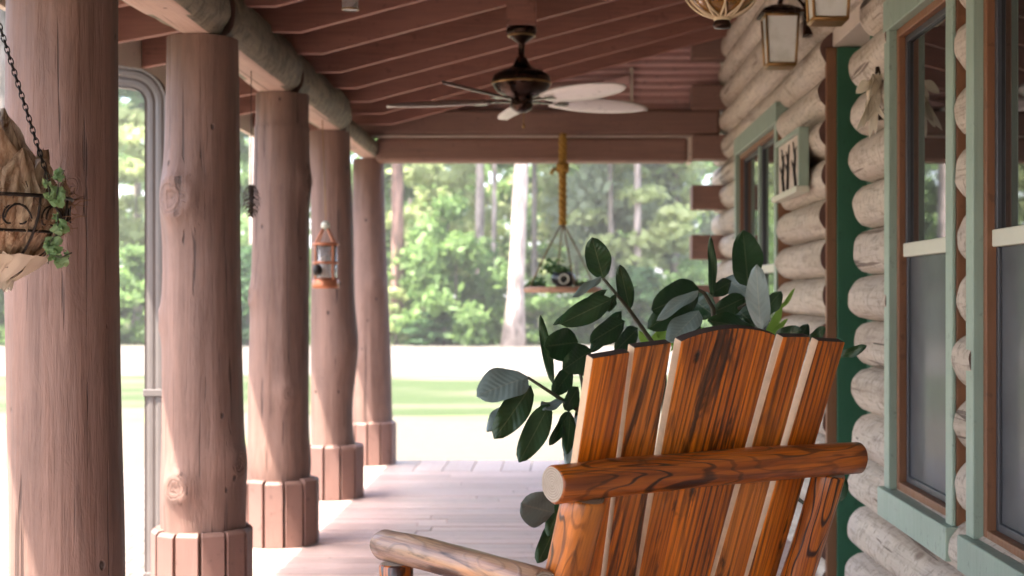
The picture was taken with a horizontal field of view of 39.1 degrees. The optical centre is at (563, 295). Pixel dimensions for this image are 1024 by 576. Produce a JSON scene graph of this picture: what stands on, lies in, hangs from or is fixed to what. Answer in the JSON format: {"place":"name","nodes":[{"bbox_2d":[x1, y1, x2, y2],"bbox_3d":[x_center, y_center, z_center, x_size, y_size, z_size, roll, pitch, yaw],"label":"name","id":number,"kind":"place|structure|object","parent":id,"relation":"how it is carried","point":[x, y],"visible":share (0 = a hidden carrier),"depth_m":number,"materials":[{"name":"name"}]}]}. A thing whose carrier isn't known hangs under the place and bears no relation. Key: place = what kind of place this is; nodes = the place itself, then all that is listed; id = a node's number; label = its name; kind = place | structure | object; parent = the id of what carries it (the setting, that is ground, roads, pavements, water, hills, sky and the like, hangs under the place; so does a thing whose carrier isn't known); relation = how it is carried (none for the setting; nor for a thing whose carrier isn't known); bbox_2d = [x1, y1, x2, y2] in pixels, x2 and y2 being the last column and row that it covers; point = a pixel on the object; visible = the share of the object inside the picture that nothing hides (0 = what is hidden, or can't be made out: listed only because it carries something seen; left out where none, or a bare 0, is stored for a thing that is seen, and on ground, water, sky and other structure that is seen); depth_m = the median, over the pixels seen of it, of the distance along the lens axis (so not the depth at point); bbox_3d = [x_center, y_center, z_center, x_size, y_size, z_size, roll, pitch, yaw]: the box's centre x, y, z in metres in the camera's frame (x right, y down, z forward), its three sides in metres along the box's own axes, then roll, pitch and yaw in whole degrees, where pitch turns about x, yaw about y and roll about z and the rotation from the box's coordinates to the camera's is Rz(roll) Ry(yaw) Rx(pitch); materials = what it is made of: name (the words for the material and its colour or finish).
{"place":"outdoors","nodes":[
{"label":"outdoors","id":0,"kind":"place"},
{"bbox_2d":[0,469,144,575],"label":"path","id":1,"kind":"structure","parent":0,"point":[134,493],"depth_m":10.10,"materials":[{"name":"concrete"}]},
{"bbox_2d":[0,306,660,468],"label":"ground","id":2,"kind":"structure","parent":0,"point":[451,437],"depth_m":16.17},
{"bbox_2d":[689,0,1023,575],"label":"log house","id":3,"kind":"structure","parent":2,"relation":"on","point":[895,243],"depth_m":5.17,"materials":[{"name":"beige wood"}]},
{"bbox_2d":[0,0,736,164],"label":"porch roof","id":4,"kind":"structure","parent":3,"relation":"attached to","point":[355,74],"depth_m":9.26,"materials":[{"name":"brown wood"}]},
{"bbox_2d":[0,23,73,278],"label":"hanging basket","id":5,"kind":"object","parent":4,"relation":"hanging from","point":[67,211],"visible":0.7,"depth_m":3.13,"materials":[{"name":"black metal"}]},
{"bbox_2d":[0,107,90,292],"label":"dried bark","id":6,"kind":"object","parent":5,"relation":"in","point":[21,170],"visible":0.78,"depth_m":3.10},
{"bbox_2d":[42,167,71,268],"bbox_3d":[-1.080,-0.166,3.068,0.061,0.217,0.038,0,0,0],"label":"ivy sprig","id":7,"kind":"object","parent":5,"relation":"in","point":[55,196],"visible":1,"depth_m":3.07,"materials":[{"name":"green plant"}]},
{"bbox_2d":[118,65,165,575],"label":"downspout","id":8,"kind":"object","parent":4,"relation":"attached to","point":[150,87],"visible":0.71,"depth_m":6.17,"materials":[{"name":"paint"}]},
{"bbox_2d":[241,71,260,217],"bbox_3d":[-1.478,-0.714,6.800,0.094,0.702,0.094,0,0,0],"label":"pine cone","id":9,"kind":"object","parent":4,"relation":"hanging from","point":[251,197],"visible":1,"depth_m":6.79,"materials":[{"name":"black plant"}]},
{"bbox_2d":[312,120,338,287],"bbox_3d":[-1.440,-0.558,8.685,0.168,1.024,0.198,0,0,0],"label":"candle lantern","id":10,"kind":"object","parent":4,"relation":"hanging from","point":[325,262],"visible":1,"depth_m":8.64,"materials":[{"name":"orange metal"}]},
{"bbox_2d":[341,0,358,11],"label":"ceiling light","id":11,"kind":"object","parent":4,"relation":"hanging from","point":[349,5],"visible":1,"depth_m":6.20,"materials":[{"name":"white"}]},
{"bbox_2d":[387,0,647,128],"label":"ceiling fan","id":12,"kind":"object","parent":4,"relation":"hanging from","point":[521,83],"visible":1,"depth_m":7.37,"materials":[{"name":"brown metal"}]},
{"bbox_2d":[524,133,601,292],"bbox_3d":[-0.010,-0.627,10.850,0.590,1.204,0.590,0,0,0],"label":"hanging shelf","id":13,"kind":"object","parent":4,"relation":"hanging from","point":[562,167],"visible":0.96,"depth_m":10.82,"materials":[{"name":"yellow wood"}]},
{"bbox_2d":[523,275,546,287],"bbox_3d":[-0.210,-0.104,10.818,0.173,0.105,0.165,0,0,25],"label":"succulent","id":14,"kind":"object","parent":13,"relation":"on","point":[541,281],"visible":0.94,"depth_m":10.80,"materials":[{"name":"green plant"}]},
{"bbox_2d":[539,258,574,285],"bbox_3d":[-0.052,-0.181,10.807,0.274,0.218,0.248,0,0,0],"label":"potted plant","id":15,"kind":"object","parent":13,"relation":"on","point":[561,275],"visible":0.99,"depth_m":10.74,"materials":[{"name":"green plant"}]},
{"bbox_2d":[571,279,589,285],"bbox_3d":[0.127,-0.090,10.815,0.172,0.087,0.158,0,0,0],"label":"moss clump","id":16,"kind":"object","parent":13,"relation":"on","point":[577,283],"visible":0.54,"depth_m":10.78,"materials":[{"name":"green plant"}]},
{"bbox_2d":[685,0,756,29],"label":"glass float","id":17,"kind":"object","parent":4,"relation":"hanging from","point":[721,13],"visible":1,"depth_m":4.97,"materials":[{"name":"brown"}]},
{"bbox_2d":[734,102,795,357],"bbox_3d":[1.242,-0.137,8.980,0.176,1.885,1.970,0,0,0],"label":"window","id":18,"kind":"structure","parent":3,"relation":"in","point":[755,214],"depth_m":8.93,"materials":[{"name":"clear glass"}]},
{"bbox_2d":[756,0,812,69],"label":"wall lantern","id":19,"kind":"object","parent":3,"relation":"attached to","point":[780,20],"depth_m":6.93,"materials":[{"name":"gold metal"}]},
{"bbox_2d":[771,126,808,202],"bbox_3d":[1.145,-0.657,7.320,0.065,0.315,0.824,0,0,0],"label":"shadow box","id":20,"kind":"object","parent":3,"relation":"attached to","point":[791,165],"visible":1,"depth_m":7.20,"materials":[{"name":"white wood"}]},
{"bbox_2d":[806,0,849,26],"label":"wall lantern","id":21,"kind":"object","parent":3,"relation":"attached to","point":[827,13],"depth_m":5.67,"materials":[{"name":"gold metal"}]},
{"bbox_2d":[825,36,875,575],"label":"door","id":22,"kind":"structure","parent":3,"relation":"in","point":[842,227],"depth_m":6.59,"materials":[{"name":"green paint"}]},
{"bbox_2d":[856,66,883,137],"bbox_3d":[1.163,-0.729,5.378,0.096,0.282,0.170,0,0,44],"label":"dried husk bundle","id":23,"kind":"object","parent":3,"relation":"attached to","point":[873,113],"visible":0.97,"depth_m":5.37,"materials":[{"name":"beige plant"}]},
{"bbox_2d":[877,0,965,561],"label":"window","id":24,"kind":"structure","parent":3,"relation":"in","point":[925,209],"depth_m":4.96,"materials":[{"name":"clear glass"}]},
{"bbox_2d":[957,0,1023,575],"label":"window","id":25,"kind":"structure","parent":3,"relation":"in","point":[994,28],"depth_m":4.10,"materials":[{"name":"clear glass"}]},
{"bbox_2d":[0,375,667,415],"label":"lawn","id":26,"kind":"structure","parent":0,"point":[411,397],"depth_m":22.87,"materials":[{"name":"green plant"}]},
{"bbox_2d":[0,345,672,375],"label":"road","id":27,"kind":"structure","parent":0,"point":[438,360],"depth_m":35.54,"materials":[{"name":"grey asphalt"}]},
{"bbox_2d":[121,317,710,344],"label":"forest ground","id":28,"kind":"structure","parent":0,"point":[128,326],"depth_m":47.39,"materials":[{"name":"green plant"}]},
{"bbox_2d":[0,289,4,344],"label":"shrub","id":29,"kind":"object","parent":28,"relation":"on","point":[2,302],"visible":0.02,"depth_m":47.07,"materials":[{"name":"green plant"}]},
{"bbox_2d":[0,9,5,325],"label":"pine tree","id":30,"kind":"object","parent":28,"relation":"on","point":[2,68],"visible":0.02,"depth_m":49.83,"materials":[{"name":"green plant"}]},
{"bbox_2d":[0,267,130,345],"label":"shrub","id":31,"kind":"object","parent":28,"relation":"on","point":[2,341],"visible":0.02,"depth_m":46.86,"materials":[{"name":"green plant"}]},
{"bbox_2d":[118,88,144,325],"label":"pine tree","id":32,"kind":"object","parent":28,"relation":"on","point":[137,99],"visible":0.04,"depth_m":54.38,"materials":[{"name":"green plant"}]},
{"bbox_2d":[119,104,144,319],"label":"young tree","id":33,"kind":"object","parent":28,"relation":"on","point":[132,135],"visible":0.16,"depth_m":51.28,"materials":[{"name":"green plant"}]},
{"bbox_2d":[119,242,144,343],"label":"shrub","id":34,"kind":"object","parent":28,"relation":"on","point":[131,279],"visible":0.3,"depth_m":47.73,"materials":[{"name":"green plant"}]},
{"bbox_2d":[240,131,249,249],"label":"young tree","id":35,"kind":"object","parent":28,"relation":"on","point":[244,159],"visible":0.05,"depth_m":53.53,"materials":[{"name":"green plant"}]},
{"bbox_2d":[241,244,251,344],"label":"shrub","id":36,"kind":"object","parent":28,"relation":"on","point":[246,258],"visible":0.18,"depth_m":46.05,"materials":[{"name":"green plant"}]},
{"bbox_2d":[249,136,253,244],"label":"pine tree","id":37,"kind":"object","parent":28,"relation":"on","point":[250,230],"depth_m":51.87,"materials":[{"name":"brown plant"}]},
{"bbox_2d":[120,327,665,344],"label":"undergrowth","id":38,"kind":"object","parent":28,"relation":"on","point":[128,341],"visible":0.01,"depth_m":47.88,"materials":[{"name":"green plant"}]},
{"bbox_2d":[389,164,404,343],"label":"pine tree","id":39,"kind":"object","parent":28,"relation":"on","point":[397,214],"visible":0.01,"depth_m":47.82,"materials":[{"name":"brown plant"}]},
{"bbox_2d":[351,139,448,271],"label":"young tree","id":40,"kind":"object","parent":28,"relation":"on","point":[409,192],"visible":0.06,"depth_m":57.27,"materials":[{"name":"green plant"}]},
{"bbox_2d":[388,286,437,344],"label":"shrub","id":41,"kind":"object","parent":28,"relation":"on","point":[395,292],"visible":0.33,"depth_m":47.41,"materials":[{"name":"green plant"}]},
{"bbox_2d":[119,97,721,329],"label":"woods","id":42,"kind":"object","parent":28,"relation":"on","point":[244,223],"visible":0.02,"depth_m":71.54,"materials":[{"name":"green plant"}]},
{"bbox_2d":[387,240,474,343],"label":"shrub","id":43,"kind":"object","parent":28,"relation":"on","point":[406,282],"visible":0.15,"depth_m":47.98,"materials":[{"name":"green plant"}]},
{"bbox_2d":[394,310,493,345],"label":"shrub","id":44,"kind":"object","parent":28,"relation":"on","point":[423,333],"visible":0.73,"depth_m":46.33,"materials":[{"name":"green plant"}]},
{"bbox_2d":[384,164,511,298],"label":"young tree","id":45,"kind":"object","parent":28,"relation":"on","point":[453,177],"visible":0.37,"depth_m":51.98,"materials":[{"name":"green plant"}]},
{"bbox_2d":[387,190,525,345],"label":"shrub","id":46,"kind":"object","parent":28,"relation":"on","point":[426,256],"visible":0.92,"depth_m":46.67,"materials":[{"name":"green plant"}]},
{"bbox_2d":[475,164,483,297],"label":"pine tree","id":47,"kind":"object","parent":28,"relation":"on","point":[479,220],"visible":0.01,"depth_m":50.37,"materials":[{"name":"brown plant"}]},
{"bbox_2d":[452,260,530,321],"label":"shrub","id":48,"kind":"object","parent":28,"relation":"on","point":[466,293],"visible":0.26,"depth_m":48.56,"materials":[{"name":"green plant"}]},
{"bbox_2d":[491,164,496,267],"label":"pine tree","id":49,"kind":"object","parent":28,"relation":"on","point":[494,197],"visible":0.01,"depth_m":49.43,"materials":[{"name":"brown plant"}]},
{"bbox_2d":[433,164,556,266],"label":"young tree","id":50,"kind":"object","parent":28,"relation":"on","point":[508,191],"visible":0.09,"depth_m":55.62,"materials":[{"name":"green plant"}]},
{"bbox_2d":[500,164,528,346],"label":"pine tree","id":51,"kind":"object","parent":28,"relation":"on","point":[514,332],"visible":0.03,"depth_m":45.28,"materials":[{"name":"brown plant"}]},
{"bbox_2d":[529,164,538,330],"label":"pine tree","id":52,"kind":"object","parent":28,"relation":"on","point":[534,256],"visible":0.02,"depth_m":51.91,"materials":[{"name":"brown plant"}]},
{"bbox_2d":[502,164,589,309],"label":"young tree","id":53,"kind":"object","parent":28,"relation":"on","point":[552,252],"visible":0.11,"depth_m":59.48,"materials":[{"name":"green plant"}]},
{"bbox_2d":[489,269,604,344],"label":"shrub","id":54,"kind":"object","parent":28,"relation":"on","point":[536,306],"visible":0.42,"depth_m":47.37,"materials":[{"name":"green plant"}]},
{"bbox_2d":[486,164,621,280],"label":"young tree","id":55,"kind":"object","parent":28,"relation":"on","point":[548,183],"visible":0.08,"depth_m":53.59,"materials":[{"name":"green plant"}]},
{"bbox_2d":[546,285,623,342],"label":"shrub","id":56,"kind":"object","parent":28,"relation":"on","point":[588,329],"visible":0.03,"depth_m":48.68,"materials":[{"name":"green plant"}]},
{"bbox_2d":[542,164,666,285],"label":"young tree","id":57,"kind":"object","parent":28,"relation":"on","point":[592,193],"visible":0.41,"depth_m":50.68,"materials":[{"name":"green plant"}]},
{"bbox_2d":[608,164,614,280],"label":"pine tree","id":58,"kind":"object","parent":28,"relation":"on","point":[611,273],"visible":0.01,"depth_m":49.92,"materials":[{"name":"brown plant"}]},
{"bbox_2d":[587,264,663,342],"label":"shrub","id":59,"kind":"object","parent":28,"relation":"on","point":[641,277],"visible":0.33,"depth_m":47.78,"materials":[{"name":"green plant"}]},
{"bbox_2d":[634,164,640,342],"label":"pine tree","id":60,"kind":"object","parent":28,"relation":"on","point":[637,205],"visible":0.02,"depth_m":49.40,"materials":[{"name":"brown plant"}]},
{"bbox_2d":[566,161,716,275],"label":"young tree","id":61,"kind":"object","parent":28,"relation":"on","point":[672,220],"visible":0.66,"depth_m":49.73,"materials":[{"name":"green plant"}]},
{"bbox_2d":[629,164,718,276],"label":"young tree","id":62,"kind":"object","parent":28,"relation":"on","point":[705,227],"visible":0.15,"depth_m":52.20,"materials":[{"name":"green plant"}]},
{"bbox_2d":[640,257,707,327],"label":"shrub","id":63,"kind":"object","parent":28,"relation":"on","point":[695,272],"visible":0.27,"depth_m":48.55,"materials":[{"name":"green plant"}]},
{"bbox_2d":[670,168,678,279],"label":"pine tree","id":64,"kind":"object","parent":28,"relation":"on","point":[673,265],"depth_m":51.89,"materials":[{"name":"brown plant"}]},
{"bbox_2d":[119,97,712,300],"label":"sky","id":65,"kind":"structure","parent":0,"point":[125,190],"materials":[{"name":"white"}]},
{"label":"porch floor base","id":66,"kind":"structure","parent":0,"visible":0},
{"bbox_2d":[364,460,564,471],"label":"porch edge floor","id":67,"kind":"structure","parent":66,"relation":"on","point":[462,465],"depth_m":11.04,"materials":[{"name":"paint"}]},
{"bbox_2d":[353,158,395,465],"bbox_3d":[-1.497,0.120,11.180,0.389,2.360,0.389,0,0,0],"label":"porch post","id":68,"kind":"object","parent":67,"relation":"on","point":[374,425],"visible":0.85,"depth_m":11.06,"materials":[{"name":"paint"}]},
{"bbox_2d":[253,471,818,575],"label":"porch floor","id":69,"kind":"structure","parent":66,"relation":"on","point":[478,510],"depth_m":8.33,"materials":[{"name":"paint"}]},
{"bbox_2d":[4,0,124,575],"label":"porch post","id":70,"kind":"object","parent":69,"relation":"on","point":[66,512],"visible":0.88,"depth_m":4.17,"materials":[{"name":"paint"}]},
{"bbox_2d":[151,33,252,575],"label":"porch post","id":71,"kind":"object","parent":69,"relation":"on","point":[204,528],"visible":1,"depth_m":5.82,"materials":[{"name":"paint"}]},
{"bbox_2d":[246,91,318,548],"bbox_3d":[-1.497,0.120,7.590,0.403,2.360,0.403,0,0,0],"label":"porch post","id":72,"kind":"object","parent":69,"relation":"on","point":[282,501],"visible":0.97,"depth_m":7.45,"materials":[{"name":"paint"}]},
{"bbox_2d":[310,130,363,500],"bbox_3d":[-1.497,0.120,9.320,0.408,2.360,0.408,0,0,0],"label":"porch post","id":73,"kind":"object","parent":69,"relation":"on","point":[337,460],"visible":0.91,"depth_m":9.20,"materials":[{"name":"paint"}]},
{"bbox_2d":[370,325,867,575],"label":"rocking chair","id":74,"kind":"object","parent":69,"relation":"on","point":[712,485],"visible":1,"depth_m":3.07,"materials":[{"name":"brown wood"}]},
{"bbox_2d":[477,230,866,562],"bbox_3d":[0.263,0.553,4.176,1.246,1.491,0.592,0,0,-40],"label":"rubber plant","id":75,"kind":"object","parent":69,"relation":"on","point":[679,307],"visible":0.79,"depth_m":3.96,"materials":[{"name":"green plant"}]},
{"bbox_2d":[638,288,794,351],"bbox_3d":[0.445,0.636,4.750,0.606,1.324,0.240,0,0,0],"label":"fern","id":76,"kind":"object","parent":69,"relation":"on","point":[774,325],"visible":0.3,"depth_m":4.67,"materials":[{"name":"green plant"}]}
]}

